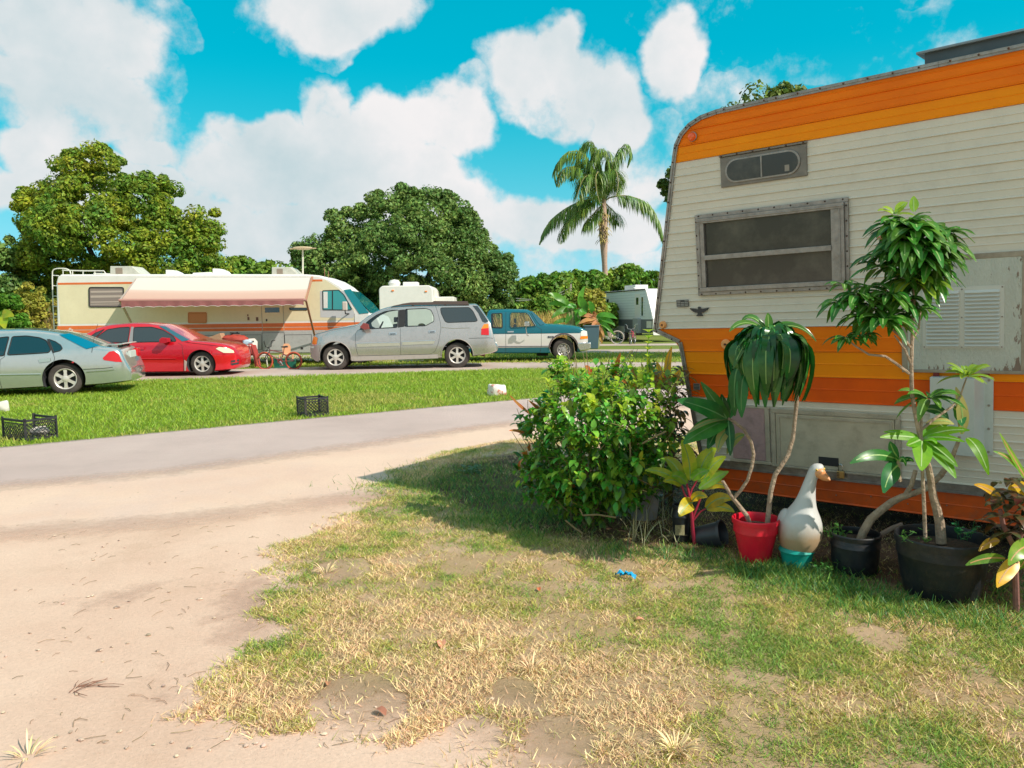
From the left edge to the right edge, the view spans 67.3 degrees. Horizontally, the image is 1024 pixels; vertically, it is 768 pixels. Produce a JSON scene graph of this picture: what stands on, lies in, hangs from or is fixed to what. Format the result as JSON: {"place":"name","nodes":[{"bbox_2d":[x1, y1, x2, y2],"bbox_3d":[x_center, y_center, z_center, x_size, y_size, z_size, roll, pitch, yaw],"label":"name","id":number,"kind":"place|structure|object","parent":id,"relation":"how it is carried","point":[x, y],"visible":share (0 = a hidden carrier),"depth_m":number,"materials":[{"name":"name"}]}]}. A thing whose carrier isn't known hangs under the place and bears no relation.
{"place":"outdoors","nodes":[
{"label":"outdoors","id":0,"kind":"place"},
{"bbox_2d":[0,309,13,327],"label":"elephant ear plant","id":1,"kind":"object","parent":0,"point":[6,314],"visible":0.86,"depth_m":19.86,"materials":[{"name":"green plant"}]},
{"bbox_2d":[222,334,247,342],"bbox_3d":[-8.707,-1.388,24.152,0.859,0.340,0.490,-1,5,0],"label":"red tarp","id":2,"kind":"object","parent":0,"point":[237,337],"visible":0.56,"depth_m":23.99,"materials":[{"name":"red plastic"}]},
{"bbox_2d":[0,491,587,767],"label":"sand driveway","id":3,"kind":"structure","parent":0,"point":[196,637],"depth_m":3.44,"materials":[{"name":"beige sand"}]},
{"bbox_2d":[3,729,56,767],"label":"grass tuft","id":4,"kind":"object","parent":3,"relation":"on","point":[29,747],"visible":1,"depth_m":2.67,"materials":[{"name":"plant"}]},
{"bbox_2d":[69,678,123,695],"bbox_3d":[-1.716,1.236,3.148,0.218,0.015,0.134,2,6,24],"label":"twig bundle","id":5,"kind":"object","parent":3,"relation":"on","point":[79,685],"visible":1,"depth_m":3.16,"materials":[{"name":"brown"}]},
{"bbox_2d":[12,491,448,748],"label":"twigs","id":6,"kind":"object","parent":3,"relation":"on","point":[205,671],"visible":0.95,"depth_m":3.21,"materials":[{"name":"brown wood"}]},
{"bbox_2d":[1,474,493,756],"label":"pebbles","id":7,"kind":"object","parent":3,"relation":"on","point":[263,745],"visible":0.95,"depth_m":3.04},
{"bbox_2d":[251,355,422,363],"bbox_3d":[-10.869,-0.913,28.876,15.089,0.001,7.345,-1,5,-8],"label":"motorhome pad","id":8,"kind":"object","parent":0,"point":[297,358],"visible":0.08,"depth_m":28.23,"materials":[{"name":"concrete"}]},
{"bbox_2d":[52,246,392,362],"bbox_3d":[-9.832,-2.601,25.806,11.230,3.894,3.528,-1,5,0],"label":"motorhome","id":9,"kind":"object","parent":8,"relation":"on","point":[296,310],"visible":0.77,"depth_m":25.15,"materials":[{"name":"beige metal"}]},
{"bbox_2d":[88,287,123,306],"bbox_3d":[-13.239,-2.835,25.121,1.176,0.675,0.038,-1,5,0],"label":"rear window","id":10,"kind":"structure","parent":9,"relation":"in","point":[98,296],"depth_m":25.11,"materials":[{"name":"brown"}]},
{"bbox_2d":[188,312,206,322],"bbox_3d":[-10.296,-2.170,25.183,0.628,0.368,0.038,-1,5,0],"label":"galley window","id":11,"kind":"structure","parent":9,"relation":"in","point":[193,317],"depth_m":25.18,"materials":[{"name":"brown"}]},
{"bbox_2d":[261,305,283,330],"bbox_3d":[-7.834,-2.382,25.157,0.725,1.319,0.035,-1,5,0],"label":"entry door","id":12,"kind":"structure","parent":9,"relation":"in","point":[272,316],"depth_m":25.19,"materials":[{"name":"beige metal"}]},
{"bbox_2d":[289,308,306,309],"bbox_3d":[-6.977,-2.454,25.162,0.626,0.094,0.023,-1,5,0],"label":"side window","id":13,"kind":"structure","parent":9,"relation":"in","point":[289,308],"depth_m":25.16,"materials":[{"name":"grey glass"}]},
{"bbox_2d":[322,290,351,309],"bbox_3d":[-5.716,-2.741,25.138,0.952,0.670,0.023,-1,5,0],"label":"cab window","id":14,"kind":"structure","parent":9,"relation":"in","point":[332,299],"depth_m":25.14,"materials":[{"name":"teal glass"}]},
{"bbox_2d":[0,365,685,446],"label":"lawn","id":15,"kind":"structure","parent":0,"point":[169,430],"depth_m":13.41,"materials":[{"name":"plant"}]},
{"bbox_2d":[0,400,8,410],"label":"painted rock","id":16,"kind":"object","parent":15,"relation":"on","point":[4,405],"visible":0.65,"depth_m":12.99,"materials":[{"name":"white stone"}]},
{"bbox_2d":[1,413,57,440],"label":"milk crate","id":17,"kind":"object","parent":15,"relation":"on","point":[24,425],"visible":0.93,"depth_m":9.87,"materials":[{"name":"black plastic"}]},
{"bbox_2d":[30,426,49,435],"bbox_3d":[-6.154,0.619,10.039,0.212,0.140,0.191,0,5,12],"label":"stone","id":18,"kind":"object","parent":17,"relation":"in","point":[34,429],"visible":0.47,"depth_m":9.98,"materials":[{"name":"white stone"}]},
{"bbox_2d":[0,325,144,394],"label":"silver sedan","id":19,"kind":"object","parent":15,"relation":"on","point":[37,357],"visible":1,"depth_m":15.80,"materials":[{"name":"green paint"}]},
{"bbox_2d":[296,394,328,416],"bbox_3d":[-3.101,0.335,11.962,0.388,0.300,0.368,-4,6,-34],"label":"milk crate","id":20,"kind":"object","parent":15,"relation":"on","point":[304,404],"visible":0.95,"depth_m":11.88,"materials":[{"name":"black plastic"}]},
{"bbox_2d":[487,384,506,395],"bbox_3d":[-0.297,0.131,14.616,0.302,0.274,0.311,-6,7,-44],"label":"painted rock","id":21,"kind":"object","parent":15,"relation":"on","point":[496,389],"visible":0.66,"depth_m":14.52,"materials":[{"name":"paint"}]},
{"bbox_2d":[0,385,687,485],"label":"asphalt road","id":22,"kind":"structure","parent":0,"point":[121,456],"depth_m":9.38,"materials":[{"name":"grey asphalt"}]},
{"bbox_2d":[0,406,697,534],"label":"sand drift","id":23,"kind":"object","parent":22,"relation":"on","point":[276,482],"visible":0.41,"depth_m":6.91,"materials":[{"name":"beige sand"}]},
{"bbox_2d":[136,362,681,380],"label":"concrete driveway","id":24,"kind":"structure","parent":0,"point":[324,370],"depth_m":22.27,"materials":[{"name":"grey concrete"}]},
{"bbox_2d":[72,322,250,375],"bbox_3d":[-9.752,-0.991,21.323,4.661,1.474,1.960,-1,5,0],"label":"red sedan","id":25,"kind":"object","parent":24,"relation":"on","point":[166,347],"visible":0.63,"depth_m":20.61,"materials":[{"name":"paint"}]},
{"bbox_2d":[256,340,301,368],"bbox_3d":[-7.024,-0.858,22.989,1.430,0.898,0.643,2,6,28],"label":"bmx bicycle","id":26,"kind":"object","parent":24,"relation":"on","point":[279,361],"visible":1,"depth_m":23.03,"materials":[{"name":"red metal"}]},
{"bbox_2d":[274,358,295,367],"bbox_3d":[-6.959,-0.640,23.600,0.620,0.298,0.250,-1,5,0],"label":"green case","id":27,"kind":"object","parent":24,"relation":"on","point":[289,361],"visible":0.7,"depth_m":23.49,"materials":[{"name":"teal plastic"}]},
{"bbox_2d":[310,301,497,369],"bbox_3d":[-3.201,-1.481,23.083,5.503,1.969,2.080,-1,5,-5],"label":"parked suv","id":28,"kind":"object","parent":24,"relation":"on","point":[465,321],"visible":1,"depth_m":22.35,"materials":[{"name":"silver paint"}]},
{"bbox_2d":[238,351,680,368],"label":"verge lawn","id":29,"kind":"structure","parent":0,"point":[531,360],"depth_m":26.07,"materials":[{"name":"plant"}]},
{"bbox_2d":[0,292,34,327],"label":"leafy shrub","id":30,"kind":"object","parent":29,"relation":"on","point":[14,302],"visible":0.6,"depth_m":26.99,"materials":[{"name":"green plant"}]},
{"bbox_2d":[248,338,267,366],"bbox_3d":[-8.009,-0.979,24.199,0.426,0.902,0.478,1,5,21],"label":"white chair","id":31,"kind":"object","parent":29,"relation":"on","point":[254,340],"visible":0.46,"depth_m":24.32,"materials":[{"name":"beige plastic"}]},
{"bbox_2d":[279,344,293,358],"bbox_3d":[-7.128,-0.909,24.306,0.477,0.722,0.426,-2,5,-11],"label":"peach chair","id":32,"kind":"object","parent":29,"relation":"on","point":[287,350],"visible":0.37,"depth_m":24.45,"materials":[{"name":"orange"}]},
{"bbox_2d":[442,309,590,359],"bbox_3d":[-0.154,-1.677,26.130,5.484,1.744,2.300,-1,5,0],"label":"pickup truck","id":33,"kind":"object","parent":29,"relation":"on","point":[539,336],"visible":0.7,"depth_m":25.33,"materials":[{"name":"paint"}]},
{"bbox_2d":[656,79,806,202],"bbox_3d":[8.308,-5.310,25.562,6.261,8.904,6.099,4,7,43],"label":"broadleaf tree","id":34,"kind":"object","parent":29,"relation":"on","point":[784,87],"visible":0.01,"depth_m":24.44,"materials":[{"name":"green plant"}]},
{"bbox_2d":[271,332,678,354],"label":"ground","id":35,"kind":"structure","parent":0,"point":[655,339],"depth_m":40.59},
{"bbox_2d":[0,233,56,318],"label":"broadleaf tree","id":36,"kind":"object","parent":35,"relation":"on","point":[10,283],"visible":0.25,"depth_m":34.82,"materials":[{"name":"green plant"}]},
{"bbox_2d":[8,281,57,328],"bbox_3d":[-18.082,-2.309,28.873,2.061,3.015,2.564,-1,5,0],"label":"weed shrub","id":37,"kind":"object","parent":35,"relation":"on","point":[31,301],"visible":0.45,"depth_m":28.19,"materials":[{"name":"yellow plant"}]},
{"bbox_2d":[28,303,56,328],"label":"dry reeds","id":38,"kind":"object","parent":35,"relation":"on","point":[51,326],"visible":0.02,"depth_m":28.81,"materials":[{"name":"plant"}]},
{"bbox_2d":[4,138,236,306],"bbox_3d":[-18.947,-6.578,37.293,10.366,10.208,8.087,-1,5,0],"label":"oak tree","id":39,"kind":"object","parent":35,"relation":"on","point":[52,223],"visible":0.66,"depth_m":35.66,"materials":[{"name":"green plant"}]},
{"bbox_2d":[219,255,295,273],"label":"broadleaf tree","id":40,"kind":"object","parent":35,"relation":"on","point":[243,264],"visible":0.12,"depth_m":44.47,"materials":[{"name":"green plant"}]},
{"bbox_2d":[287,181,519,323],"bbox_3d":[-5.729,-6.419,41.644,12.379,8.683,9.004,-1,5,0],"label":"oak tree","id":41,"kind":"object","parent":35,"relation":"on","point":[436,247],"visible":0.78,"depth_m":39.45,"materials":[{"name":"green plant"}]},
{"bbox_2d":[379,279,456,325],"bbox_3d":[-4.486,-3.595,39.567,3.405,3.313,7.530,-1,5,0],"label":"white caravan","id":42,"kind":"object","parent":35,"relation":"on","point":[394,292],"visible":0.44,"depth_m":35.80,"materials":[{"name":"paint"}]},
{"bbox_2d":[493,295,530,326],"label":"hedge shrub","id":43,"kind":"object","parent":35,"relation":"on","point":[521,305],"visible":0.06,"depth_m":41.78,"materials":[{"name":"green plant"}]},
{"bbox_2d":[493,310,567,339],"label":"golden reeds","id":44,"kind":"object","parent":35,"relation":"on","point":[520,321],"visible":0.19,"depth_m":37.03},
{"bbox_2d":[513,270,579,303],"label":"broadleaf tree","id":45,"kind":"object","parent":35,"relation":"on","point":[529,287],"visible":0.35,"depth_m":46.29,"materials":[{"name":"green plant"}]},
{"bbox_2d":[516,283,577,300],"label":"utility pole","id":46,"kind":"object","parent":35,"relation":"on","point":[570,284],"visible":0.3,"depth_m":41.37,"materials":[{"name":"beige"}]},
{"bbox_2d":[524,293,576,318],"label":"hedge shrub","id":47,"kind":"object","parent":35,"relation":"on","point":[539,303],"visible":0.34,"depth_m":40.73,"materials":[{"name":"green plant"}]},
{"bbox_2d":[548,286,594,341],"bbox_3d":[2.695,-3.007,34.789,2.111,2.847,0.843,-1,5,0],"label":"banana plant","id":48,"kind":"object","parent":35,"relation":"on","point":[571,318],"visible":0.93,"depth_m":34.75,"materials":[{"name":"green plant"}]},
{"bbox_2d":[572,287,606,325],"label":"yellow shrub","id":49,"kind":"object","parent":35,"relation":"on","point":[594,295],"visible":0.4,"depth_m":42.89,"materials":[{"name":"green plant"}]},
{"bbox_2d":[569,269,610,292],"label":"broadleaf tree","id":50,"kind":"object","parent":35,"relation":"on","point":[591,279],"visible":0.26,"depth_m":48.30,"materials":[{"name":"green plant"}]},
{"bbox_2d":[583,325,599,348],"bbox_3d":[3.530,-2.097,34.341,0.700,1.040,0.760,-1,5,0],"label":"rubbish bin","id":51,"kind":"object","parent":35,"relation":"on","point":[593,334],"visible":0.87,"depth_m":34.00,"materials":[{"name":"blue plastic"}]},
{"bbox_2d":[579,311,616,347],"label":"banana plant","id":52,"kind":"object","parent":35,"relation":"on","point":[603,319],"visible":0.84,"depth_m":34.76,"materials":[{"name":"green plant"}]},
{"bbox_2d":[580,299,619,331],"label":"hedge shrub","id":53,"kind":"object","parent":35,"relation":"on","point":[612,308],"visible":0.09,"depth_m":43.99,"materials":[{"name":"green plant"}]},
{"bbox_2d":[539,140,662,336],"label":"palm tree","id":54,"kind":"object","parent":35,"relation":"on","point":[591,181],"visible":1,"depth_m":50.46,"materials":[{"name":"green plant"}]},
{"bbox_2d":[604,285,658,340],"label":"grey caravan","id":55,"kind":"object","parent":35,"relation":"on","point":[636,304],"visible":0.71,"depth_m":42.99,"materials":[{"name":"white metal"}]},
{"bbox_2d":[635,294,639,317],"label":"side door","id":56,"kind":"structure","parent":55,"relation":"in","point":[637,296],"depth_m":42.47,"materials":[{"name":"white metal"}]},
{"bbox_2d":[641,297,642,315],"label":"window","id":57,"kind":"structure","parent":55,"relation":"in","point":[641,297],"depth_m":41.97,"materials":[{"name":"grey glass"}]},
{"bbox_2d":[608,263,658,334],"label":"broadleaf tree","id":58,"kind":"object","parent":35,"relation":"on","point":[621,276],"visible":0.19,"depth_m":54.32,"materials":[{"name":"green plant"}]},
{"bbox_2d":[0,0,1023,295],"label":"sky","id":59,"kind":"structure","parent":0,"point":[273,115],"materials":[{"name":"blue"}]},
{"bbox_2d":[490,349,679,353],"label":"back path","id":60,"kind":"structure","parent":0,"point":[633,350],"depth_m":31.75,"materials":[{"name":"concrete"}]},
{"bbox_2d":[151,435,1023,767],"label":"dry lawn","id":61,"kind":"structure","parent":0,"point":[582,742],"depth_m":3.32,"materials":[{"name":"plant"}]},
{"bbox_2d":[311,561,340,575],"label":"grass tuft","id":62,"kind":"object","parent":61,"relation":"on","point":[320,571],"visible":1,"depth_m":4.54,"materials":[{"name":"plant"}]},
{"bbox_2d":[376,706,386,714],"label":"fallen leaf","id":63,"kind":"object","parent":61,"relation":"on","point":[382,709],"visible":1,"depth_m":2.91,"materials":[{"name":"orange plant"}]},
{"bbox_2d":[437,639,445,648],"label":"fallen leaf","id":64,"kind":"object","parent":61,"relation":"on","point":[443,641],"visible":1,"depth_m":3.49,"materials":[{"name":"plant"}]},
{"bbox_2d":[459,635,502,656],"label":"grass tuft","id":65,"kind":"object","parent":61,"relation":"on","point":[481,646],"visible":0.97,"depth_m":3.44,"materials":[{"name":"plant"}]},
{"bbox_2d":[512,651,546,674],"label":"grass tuft","id":66,"kind":"object","parent":61,"relation":"on","point":[538,665],"visible":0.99,"depth_m":3.27,"materials":[{"name":"plant"}]},
{"bbox_2d":[615,569,635,578],"bbox_3d":[0.639,1.071,4.345,0.124,0.046,0.050,1,5,23],"label":"plastic scrap","id":67,"kind":"object","parent":61,"relation":"on","point":[631,573],"visible":1,"depth_m":4.35,"materials":[{"name":"blue plastic"}]},
{"bbox_2d":[651,724,706,762],"bbox_3d":[0.563,1.224,2.625,0.195,0.065,0.202,-1,5,0],"label":"grass tuft","id":68,"kind":"object","parent":61,"relation":"on","point":[674,740],"visible":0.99,"depth_m":2.65,"materials":[{"name":"plant"}]},
{"bbox_2d":[429,454,1023,598],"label":"flower bed","id":69,"kind":"object","parent":61,"relation":"on","point":[883,522],"visible":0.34,"depth_m":5.53,"materials":[{"name":"brown soil"}]},
{"bbox_2d":[461,463,482,474],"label":"weed","id":70,"kind":"object","parent":69,"relation":"on","point":[470,470],"visible":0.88,"depth_m":7.36,"materials":[{"name":"green plant"}]},
{"bbox_2d":[509,329,690,533],"bbox_3d":[0.604,0.341,5.459,1.204,1.448,1.217,-5,7,-42],"label":"leafy bush","id":71,"kind":"object","parent":69,"relation":"on","point":[611,486],"visible":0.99,"depth_m":5.21,"materials":[{"name":"green plant"}]},
{"bbox_2d":[605,494,680,547],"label":"dry stalks","id":72,"kind":"object","parent":69,"relation":"on","point":[634,527],"visible":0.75,"depth_m":5.17,"materials":[{"name":"brown plant"}]},
{"bbox_2d":[628,480,660,520],"bbox_3d":[0.960,0.854,5.643,0.276,0.280,0.276,-1,5,0],"label":"grey bucket","id":73,"kind":"object","parent":69,"relation":"on","point":[654,506],"visible":0.32,"depth_m":5.55,"materials":[{"name":"grey plastic"}]},
{"bbox_2d":[631,347,700,507],"bbox_3d":[1.188,0.346,5.863,0.605,1.265,0.772,-1,5,0],"label":"croton shrub","id":74,"kind":"object","parent":69,"relation":"on","point":[678,413],"visible":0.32,"depth_m":5.76,"materials":[{"name":"green plant"}]},
{"bbox_2d":[671,502,689,542],"bbox_3d":[1.111,0.916,5.044,0.130,0.258,0.137,-1,5,0],"label":"black plant pot","id":75,"kind":"object","parent":69,"relation":"on","point":[681,525],"visible":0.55,"depth_m":5.00,"materials":[{"name":"plastic"}]},
{"bbox_2d":[691,520,728,547],"bbox_3d":[1.282,0.972,4.990,0.224,0.200,0.184,2,6,32],"label":"tipped plant pot","id":76,"kind":"object","parent":69,"relation":"on","point":[714,534],"visible":0.88,"depth_m":4.95,"materials":[{"name":"black plastic"}]},
{"bbox_2d":[645,440,734,544],"bbox_3d":[1.125,0.711,4.920,0.559,0.716,0.161,-1,5,-3],"label":"ti plant","id":77,"kind":"object","parent":76,"relation":"in","point":[703,466],"visible":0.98,"depth_m":4.92,"materials":[{"name":"green plant"}]},
{"bbox_2d":[731,512,779,564],"bbox_3d":[1.465,0.938,4.630,0.282,0.277,0.282,-1,5,0],"label":"red plant pot","id":78,"kind":"object","parent":69,"relation":"on","point":[756,538],"visible":0.87,"depth_m":4.54,"materials":[{"name":"plastic"}]},
{"bbox_2d":[677,368,754,522],"bbox_3d":[1.197,0.392,4.511,0.538,0.977,0.200,-2,5,-19],"label":"leaf plant","id":79,"kind":"object","parent":78,"relation":"on","point":[716,426],"visible":0.99,"depth_m":4.48,"materials":[{"name":"green plant"}]},
{"bbox_2d":[724,313,815,522],"bbox_3d":[1.514,0.221,4.573,0.505,1.283,0.475,3,6,33],"label":"umbrella plant","id":80,"kind":"object","parent":78,"relation":"on","point":[769,356],"visible":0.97,"depth_m":4.41,"materials":[{"name":"green plant"}]},
{"bbox_2d":[777,463,829,569],"bbox_3d":[1.700,0.771,4.569,0.258,0.626,0.345,-1,5,0],"label":"goose statue","id":81,"kind":"object","parent":69,"relation":"on","point":[800,532],"visible":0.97,"depth_m":4.45,"materials":[{"name":"white"}]},
{"bbox_2d":[810,560,845,571],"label":"weed","id":82,"kind":"object","parent":69,"relation":"on","point":[826,563],"visible":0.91,"depth_m":4.38,"materials":[{"name":"green plant"}]},
{"bbox_2d":[829,526,881,577],"bbox_3d":[1.975,0.970,4.432,0.277,0.236,0.277,-1,5,0],"label":"black plant pot","id":83,"kind":"object","parent":69,"relation":"on","point":[852,551],"visible":0.89,"depth_m":4.33,"materials":[{"name":"plastic"}]},
{"bbox_2d":[823,520,852,536],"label":"weed","id":84,"kind":"object","parent":83,"relation":"on","point":[842,533],"visible":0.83,"depth_m":4.42,"materials":[{"name":"green plant"}]},
{"bbox_2d":[880,522,902,536],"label":"broken branch","id":85,"kind":"object","parent":83,"relation":"on","point":[886,531],"visible":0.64,"depth_m":4.49,"materials":[{"name":"brown"}]},
{"bbox_2d":[856,436,960,538],"bbox_3d":[2.237,0.604,4.371,0.533,0.637,0.076,0,5,10],"label":"slanted potted tree","id":86,"kind":"object","parent":83,"relation":"on","point":[874,515],"visible":0.77,"depth_m":4.38,"materials":[{"name":"brown plant"}]},
{"bbox_2d":[894,524,993,604],"bbox_3d":[2.267,0.956,4.061,0.462,0.322,0.462,-1,5,0],"label":"black plant pot","id":87,"kind":"object","parent":69,"relation":"on","point":[930,568],"visible":0.79,"depth_m":3.92,"materials":[{"name":"plastic"}]},
{"bbox_2d":[816,196,993,544],"bbox_3d":[2.019,-0.053,3.959,0.883,1.801,0.470,-1,5,0],"label":"tall potted tree","id":88,"kind":"object","parent":87,"relation":"on","point":[914,255],"visible":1,"depth_m":3.91,"materials":[{"name":"green plant"}]},
{"bbox_2d":[899,528,930,542],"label":"weed","id":89,"kind":"object","parent":87,"relation":"on","point":[903,539],"visible":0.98,"depth_m":3.95,"materials":[{"name":"green plant"}]},
{"bbox_2d":[952,519,980,540],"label":"weed","id":90,"kind":"object","parent":87,"relation":"in","point":[957,529],"visible":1,"depth_m":4.01,"materials":[{"name":"green plant"}]},
{"bbox_2d":[965,432,1023,613],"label":"croton plant","id":91,"kind":"object","parent":69,"relation":"on","point":[1011,566],"visible":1,"depth_m":3.73,"materials":[{"name":"green plant"}]},
{"bbox_2d":[653,28,1023,526],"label":"travel trailer","id":92,"kind":"object","parent":61,"relation":"on","point":[775,204],"visible":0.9,"depth_m":4.87,"materials":[{"name":"beige metal"}]},
{"bbox_2d":[600,343,676,345],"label":"caravan path","id":93,"kind":"structure","parent":0,"point":[634,344],"depth_m":37.88,"materials":[{"name":"concrete"}]},
{"bbox_2d":[600,324,623,343],"bbox_3d":[4.875,-2.550,39.527,1.771,1.050,0.672,0,5,5],"label":"silver bicycle","id":94,"kind":"object","parent":93,"relation":"on","point":[611,337],"visible":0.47,"depth_m":39.48,"materials":[{"name":"beige"}]},
{"bbox_2d":[625,324,636,343],"bbox_3d":[6.144,-2.542,39.246,0.672,1.050,1.728,1,5,20],"label":"cruiser bicycle","id":95,"kind":"object","parent":93,"relation":"on","point":[633,337],"visible":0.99,"depth_m":39.06,"materials":[{"name":"metal"}]},
{"bbox_3d":[-8.700,-0.875,24.207,1.200,0.711,0.600,-1,5,0],"label":"folding table","id":96,"kind":"object","parent":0,"visible":0},
{"bbox_2d":[209,333,224,339],"bbox_3d":[-9.277,-1.406,24.210,0.495,0.384,0.360,-1,5,0],"label":"cardboard box","id":97,"kind":"object","parent":96,"relation":"on","point":[219,336],"visible":0.37,"depth_m":24.02,"materials":[{"name":"beige cardboard"}]},
{"bbox_2d":[243,339,252,344],"bbox_3d":[-8.275,-1.306,24.067,0.309,0.180,0.277,-1,5,0],"label":"plastic bag","id":98,"kind":"object","parent":96,"relation":"on","point":[247,341],"visible":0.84,"depth_m":23.97,"materials":[{"name":"white plastic"}]},
{"bbox_2d":[248,344,260,366],"bbox_3d":[-8.018,-0.894,23.948,0.498,0.738,0.262,2,6,26],"label":"red jacket","id":99,"kind":"object","parent":96,"relation":"hanging from","point":[253,350],"visible":0.79,"depth_m":23.84,"materials":[{"name":"red fabric"}]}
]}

